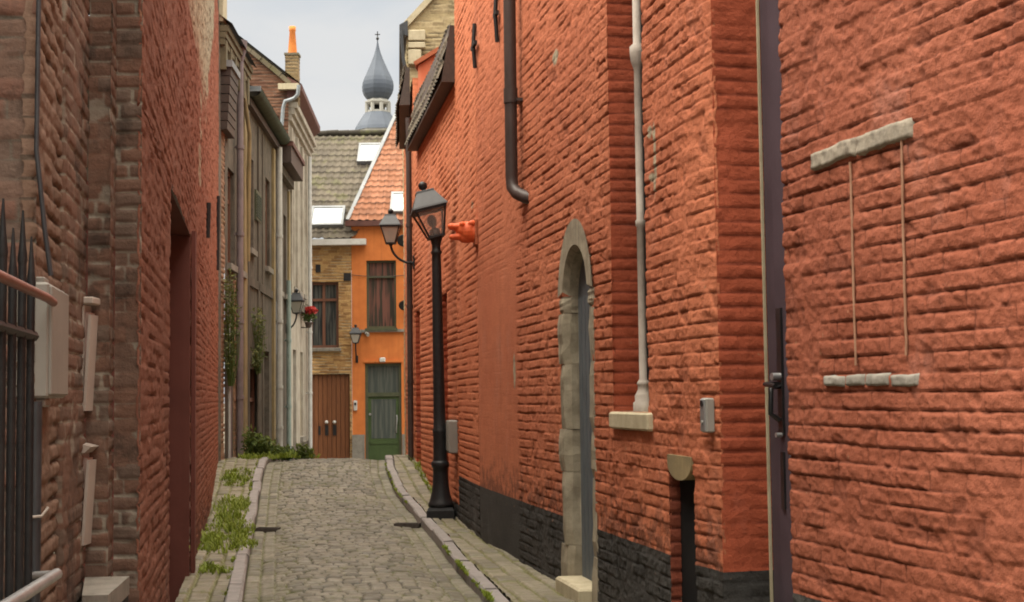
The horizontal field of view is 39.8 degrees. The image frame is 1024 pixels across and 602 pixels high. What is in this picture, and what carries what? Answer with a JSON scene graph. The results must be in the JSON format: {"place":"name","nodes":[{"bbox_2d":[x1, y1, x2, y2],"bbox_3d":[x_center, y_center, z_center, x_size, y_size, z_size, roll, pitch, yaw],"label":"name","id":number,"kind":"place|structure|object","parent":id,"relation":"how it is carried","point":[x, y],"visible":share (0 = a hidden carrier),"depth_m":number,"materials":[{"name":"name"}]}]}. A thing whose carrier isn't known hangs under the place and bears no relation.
{"place":"outdoors","nodes":[
{"label":"outdoors","id":0,"kind":"place"},
{"bbox_2d":[175,457,259,601],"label":"pavement","id":1,"kind":"structure","parent":0,"point":[196,586],"depth_m":12.32,"materials":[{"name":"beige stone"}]},
{"bbox_2d":[82,576,128,601],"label":"stone ledge","id":2,"kind":"object","parent":1,"relation":"on","point":[107,589],"visible":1,"depth_m":5.54,"materials":[{"name":"beige stone"}]},
{"bbox_2d":[198,559,233,574],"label":"grass","id":3,"kind":"structure","parent":1,"relation":"on","point":[206,566],"depth_m":11.30,"materials":[{"name":"green plant"}]},
{"bbox_2d":[189,493,259,553],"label":"grass","id":4,"kind":"structure","parent":1,"relation":"on","point":[211,540],"depth_m":14.54,"materials":[{"name":"green plant"}]},
{"bbox_2d":[219,466,252,486],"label":"grass","id":5,"kind":"structure","parent":1,"relation":"on","point":[233,475],"depth_m":19.07,"materials":[{"name":"green plant"}]},
{"bbox_2d":[240,425,264,455],"bbox_3d":[-4.001,2.204,22.026,0.452,0.595,0.537,-1,-4,0],"label":"weed clump","id":6,"kind":"object","parent":1,"relation":"on","point":[250,442],"visible":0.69,"depth_m":21.93,"materials":[{"name":"green plant"}]},
{"bbox_2d":[252,432,279,460],"bbox_3d":[-3.817,2.283,22.024,0.476,0.500,0.591,-1,-4,0],"label":"weed clump","id":7,"kind":"object","parent":1,"relation":"on","point":[266,443],"visible":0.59,"depth_m":21.93,"materials":[{"name":"green plant"}]},
{"bbox_2d":[236,450,320,459],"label":"grass","id":8,"kind":"structure","parent":1,"relation":"on","point":[269,455],"depth_m":21.61,"materials":[{"name":"green plant"}]},
{"bbox_2d":[89,0,423,383],"label":"sky","id":9,"kind":"structure","parent":0,"point":[336,42],"materials":[{"name":"white"}]},
{"bbox_2d":[243,458,481,601],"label":"road","id":10,"kind":"structure","parent":0,"point":[338,536],"depth_m":13.64,"materials":[{"name":"stone"}]},
{"bbox_2d":[254,527,280,532],"bbox_3d":[-2.621,2.454,15.172,0.260,0.050,0.128,-1,-4,9],"label":"drain grate","id":11,"kind":"object","parent":10,"relation":"on","point":[268,529],"visible":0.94,"depth_m":15.11,"materials":[{"name":"grey metal"}]},
{"bbox_2d":[273,444,297,461],"bbox_3d":[-3.520,2.363,21.996,0.422,0.314,0.536,-1,-4,0],"label":"weed clump","id":12,"kind":"object","parent":10,"relation":"on","point":[284,449],"visible":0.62,"depth_m":21.97,"materials":[{"name":"green plant"}]},
{"bbox_2d":[293,443,315,458],"bbox_3d":[-3.223,2.349,22.059,0.338,0.304,0.481,-2,-4,18],"label":"weed clump","id":13,"kind":"object","parent":10,"relation":"on","point":[302,453],"visible":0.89,"depth_m":21.97,"materials":[{"name":"green plant"}]},
{"bbox_2d":[394,523,420,527],"bbox_3d":[-1.140,2.445,15.422,0.280,0.050,0.128,-1,-4,9],"label":"drain grate","id":14,"kind":"object","parent":10,"relation":"on","point":[413,525],"visible":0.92,"depth_m":15.36,"materials":[{"name":"grey metal"}]},
{"bbox_2d":[393,454,575,601],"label":"pavement","id":15,"kind":"structure","parent":0,"point":[514,579],"depth_m":11.77,"materials":[{"name":"beige stone"}]},
{"bbox_2d":[406,455,431,492],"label":"grass","id":16,"kind":"structure","parent":15,"relation":"on","point":[421,473],"depth_m":19.17,"materials":[{"name":"green plant"}]},
{"bbox_2d":[404,23,459,549],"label":"painted brick house","id":17,"kind":"structure","parent":15,"relation":"on","point":[431,139],"depth_m":17.59,"materials":[{"name":"red brick"}]},
{"bbox_2d":[379,209,414,268],"bbox_3d":[-1.665,-0.900,20.558,0.508,0.885,0.316,-1,-4,0],"label":"wall lantern","id":18,"kind":"object","parent":17,"relation":"attached to","point":[390,225],"depth_m":20.47,"materials":[{"name":"black paint"}]},
{"bbox_2d":[445,420,457,452],"bbox_3d":[-0.668,1.495,15.605,0.110,0.360,0.300,0,-4,-9],"label":"meter box","id":19,"kind":"object","parent":17,"relation":"attached to","point":[451,437],"visible":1,"depth_m":15.46,"materials":[{"name":"grey plastic"}]},
{"bbox_2d":[410,181,454,522],"bbox_3d":[-0.895,0.547,15.749,0.451,3.791,0.460,-1,-4,0],"label":"street lamp","id":20,"kind":"object","parent":15,"relation":"on","point":[427,202],"visible":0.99,"depth_m":15.68,"materials":[{"name":"black metal"}]},
{"bbox_2d":[454,0,1023,601],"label":"painted brick house","id":21,"kind":"structure","parent":15,"relation":"on","point":[786,236],"depth_m":6.92,"materials":[{"name":"red brick"}]},
{"bbox_2d":[447,219,477,246],"bbox_3d":[-0.457,-0.663,13.774,0.344,0.260,0.200,0,-4,-9],"label":"carved head","id":22,"kind":"object","parent":21,"relation":"attached to","point":[466,232],"visible":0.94,"depth_m":13.71},
{"bbox_2d":[578,260,594,580],"bbox_3d":[0.537,0.791,9.652,0.013,2.299,0.682,0,-4,-11],"label":"door","id":23,"kind":"structure","parent":21,"relation":"in","point":[586,431],"depth_m":9.78,"materials":[{"name":"grey wood"}]},
{"bbox_2d":[640,0,648,380],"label":"window pane","id":24,"kind":"structure","parent":21,"relation":"in","point":[645,196],"depth_m":8.69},
{"bbox_2d":[700,398,714,432],"bbox_3d":[0.955,0.560,6.945,0.056,0.169,0.075,0,-4,-15],"label":"door intercom","id":25,"kind":"object","parent":21,"relation":"attached to","point":[707,422],"depth_m":6.91,"materials":[{"name":"grey plastic"}]},
{"bbox_2d":[760,0,792,601],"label":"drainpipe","id":26,"kind":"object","parent":21,"relation":"in","point":[778,392],"depth_m":6.79,"materials":[{"name":"metal"}]},
{"label":"ground","id":27,"kind":"structure","parent":0,"visible":0},
{"bbox_2d":[0,0,142,601],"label":"old brick house","id":28,"kind":"structure","parent":27,"relation":"on","point":[51,61],"depth_m":5.73,"materials":[{"name":"brown brick"}]},
{"bbox_2d":[32,401,48,601],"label":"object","id":29,"kind":"object","parent":28,"relation":"attached to","point":[37,491],"visible":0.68,"depth_m":4.42,"materials":[{"name":"grey metal"}]},
{"bbox_2d":[16,277,68,406],"bbox_3d":[-1.560,0.142,4.713,0.110,0.419,0.440,0,-4,-10],"label":"electrical cabinet","id":30,"kind":"object","parent":28,"relation":"attached to","point":[51,354],"visible":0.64,"depth_m":4.53,"materials":[{"name":"grey plastic"}]},
{"bbox_2d":[0,270,57,306],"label":"handrail","id":31,"kind":"object","parent":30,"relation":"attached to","point":[7,279],"visible":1,"depth_m":3.85,"materials":[{"name":"metal"}]},
{"bbox_2d":[80,443,97,545],"bbox_3d":[-1.744,0.790,5.817,0.061,0.417,0.110,-1,-4,0],"label":"wall bracket","id":32,"kind":"object","parent":28,"relation":"attached to","point":[88,468],"depth_m":5.79,"materials":[{"name":"white plastic"}]},
{"bbox_2d":[80,297,99,410],"bbox_3d":[-1.749,0.219,5.855,0.058,0.468,0.110,-1,-4,0],"label":"wall bracket","id":33,"kind":"object","parent":28,"relation":"attached to","point":[90,323],"depth_m":5.83,"materials":[{"name":"white plastic"}]},
{"bbox_2d":[53,0,220,601],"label":"red brick house","id":34,"kind":"structure","parent":27,"relation":"on","point":[179,419],"depth_m":11.01,"materials":[{"name":"brown brick"}]},
{"bbox_2d":[114,0,255,538],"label":"old plaster house","id":35,"kind":"structure","parent":27,"relation":"on","point":[236,63],"depth_m":22.41,"materials":[{"name":"paint"}]},
{"bbox_2d":[221,268,242,385],"bbox_3d":[-4.271,0.399,21.492,0.298,1.798,1.124,-1,-4,0],"label":"climbing plant","id":36,"kind":"object","parent":35,"relation":"attached to","point":[230,363],"visible":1,"depth_m":21.41,"materials":[{"name":"green plant"}]},
{"bbox_2d":[227,172,237,273],"bbox_3d":[-4.441,-1.262,22.236,0.190,1.600,0.821,0,-4,-3],"label":"window","id":37,"kind":"structure","parent":35,"relation":"in","point":[234,268],"depth_m":22.49,"materials":[{"name":"grey glass"}]},
{"bbox_2d":[248,85,289,486],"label":"old plaster house","id":38,"kind":"structure","parent":27,"relation":"on","point":[265,385],"depth_m":26.86,"materials":[{"name":"grey paint"}]},
{"bbox_2d":[250,365,254,450],"bbox_3d":[-4.611,2.063,24.716,0.060,1.900,1.402,0,-4,-3],"label":"door","id":39,"kind":"structure","parent":38,"relation":"in","point":[252,372],"depth_m":25.36,"materials":[{"name":"brown wood"}]},
{"bbox_2d":[250,247,257,256],"bbox_3d":[-4.507,-0.848,24.642,0.070,0.097,0.771,0,-4,-3],"label":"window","id":40,"kind":"structure","parent":38,"relation":"in","point":[253,252],"depth_m":24.54,"materials":[{"name":"grey glass"}]},
{"bbox_2d":[250,308,267,374],"bbox_3d":[-4.456,0.699,24.917,0.258,1.210,1.311,-1,-4,0],"label":"climbing plant","id":41,"kind":"object","parent":38,"relation":"attached to","point":[257,357],"visible":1,"depth_m":24.87,"materials":[{"name":"green plant"}]},
{"bbox_2d":[265,181,273,274],"bbox_3d":[-4.705,-1.434,27.109,0.190,1.800,0.821,0,-4,-3],"label":"window","id":42,"kind":"structure","parent":38,"relation":"in","point":[268,269],"depth_m":27.39,"materials":[{"name":"grey glass"}]},
{"bbox_2d":[224,26,319,459],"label":"white plaster house","id":43,"kind":"structure","parent":27,"relation":"on","point":[285,93],"depth_m":32.53,"materials":[{"name":"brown paint"}]},
{"bbox_2d":[300,353,305,440],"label":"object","id":44,"kind":"structure","parent":43,"relation":"in","point":[303,438],"depth_m":33.97,"materials":[{"name":"paint"}]},
{"bbox_2d":[301,306,317,327],"bbox_3d":[-4.822,0.377,33.659,0.449,0.529,0.363,-1,-4,0],"label":"potted geranium","id":45,"kind":"object","parent":43,"relation":"attached to","point":[310,312],"visible":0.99,"depth_m":33.59,"materials":[{"name":"red plant"}]},
{"bbox_2d":[276,141,304,460],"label":"old plaster house","id":46,"kind":"structure","parent":27,"relation":"on","point":[293,162],"depth_m":29.92,"materials":[{"name":"grey paint"}]},
{"bbox_2d":[291,289,304,327],"bbox_3d":[-4.642,0.213,30.257,0.404,0.956,0.328,-1,-4,0],"label":"wall lantern","id":47,"kind":"object","parent":46,"relation":"attached to","point":[297,301],"depth_m":30.17,"materials":[{"name":"black paint"}]},
{"bbox_2d":[312,129,402,458],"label":"tan brick house","id":48,"kind":"structure","parent":27,"relation":"on","point":[342,160],"depth_m":36.16,"materials":[{"name":"brick"}]},
{"bbox_2d":[312,282,338,347],"bbox_3d":[-4.788,0.360,36.180,0.742,1.676,0.074,-1,-4,0],"label":"window","id":49,"kind":"structure","parent":48,"relation":"in","point":[325,295],"depth_m":36.18,"materials":[{"name":"brown glass"}]},
{"bbox_2d":[312,374,349,458],"bbox_3d":[-4.629,3.173,35.948,1.039,2.628,0.178,-1,-4,0],"label":"double door","id":50,"kind":"structure","parent":48,"relation":"in","point":[331,392],"depth_m":35.96,"materials":[{"name":"brown wood"}]},
{"bbox_2d":[355,31,393,129],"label":"church tower","id":51,"kind":"structure","parent":27,"relation":"on","point":[377,87],"depth_m":150.60,"materials":[{"name":"metal"}]},
{"bbox_2d":[345,113,404,481],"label":"orange house","id":52,"kind":"structure","parent":27,"relation":"on","point":[378,424],"depth_m":36.09,"materials":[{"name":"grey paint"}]},
{"bbox_2d":[353,400,356,410],"bbox_3d":[-3.969,2.650,35.863,0.090,0.260,0.066,-1,-4,0],"label":"doorbell box","id":53,"kind":"object","parent":52,"relation":"attached to","point":[355,404],"visible":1,"depth_m":35.84,"materials":[{"name":"white paint"}]},
{"bbox_2d":[349,324,361,362],"bbox_3d":[-3.946,1.076,35.801,0.295,0.966,0.434,-1,-4,0],"label":"wall lantern","id":54,"kind":"object","parent":52,"relation":"attached to","point":[355,333],"depth_m":35.66,"materials":[{"name":"black paint"}]},
{"bbox_2d":[367,260,395,327],"bbox_3d":[-3.333,-0.167,36.204,0.760,1.731,0.074,-1,-4,0],"label":"window","id":55,"kind":"structure","parent":52,"relation":"in","point":[381,291],"depth_m":36.22,"materials":[{"name":"brown glass"}]},
{"bbox_2d":[368,396,398,459],"bbox_3d":[-3.256,3.363,35.949,0.797,1.916,0.109,-1,-4,0],"label":"door","id":56,"kind":"structure","parent":52,"relation":"in","point":[383,411],"depth_m":35.95,"materials":[{"name":"green paint"}]},
{"bbox_2d":[397,235,403,246],"bbox_3d":[-2.753,-1.528,35.990,0.320,0.306,0.394,-1,-4,0],"label":"flood light","id":57,"kind":"object","parent":52,"relation":"attached to","point":[400,241],"visible":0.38,"depth_m":35.85,"materials":[{"name":"black paint"}]},
{"bbox_2d":[399,300,403,309],"bbox_3d":[-2.727,0.113,35.891,0.272,0.260,0.373,-1,-4,0],"label":"flood light","id":58,"kind":"object","parent":52,"relation":"attached to","point":[401,305],"visible":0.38,"depth_m":35.75,"materials":[{"name":"black paint"}]},
{"bbox_2d":[395,0,454,499],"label":"gabled house","id":59,"kind":"structure","parent":27,"relation":"on","point":[424,25],"depth_m":24.18,"materials":[{"name":"red brick"}]},
{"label":"pavement","id":60,"kind":"structure","parent":0,"visible":0},
{"bbox_2d":[0,198,38,601],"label":"iron fence","id":61,"kind":"object","parent":60,"relation":"on","point":[23,334],"visible":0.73,"depth_m":4.06,"materials":[{"name":"black metal"}]},
{"bbox_2d":[0,568,62,601],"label":"handrail","id":62,"kind":"object","parent":61,"relation":"attached to","point":[43,580],"visible":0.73,"depth_m":3.92,"materials":[{"name":"metal"}]},
{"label":"road","id":63,"kind":"structure","parent":0,"visible":0},
{"bbox_2d":[225,457,285,601],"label":"kerb","id":64,"kind":"structure","parent":63,"relation":"on","point":[236,587],"depth_m":12.63,"materials":[{"name":"grey stone"}]},
{"bbox_2d":[385,455,508,601],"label":"kerb","id":65,"kind":"structure","parent":63,"relation":"on","point":[437,534],"depth_m":13.43,"materials":[{"name":"grey stone"}]},
{"bbox_2d":[384,462,494,601],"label":"grass","id":66,"kind":"structure","parent":65,"relation":"on","point":[488,595],"depth_m":11.21,"materials":[{"name":"green plant"}]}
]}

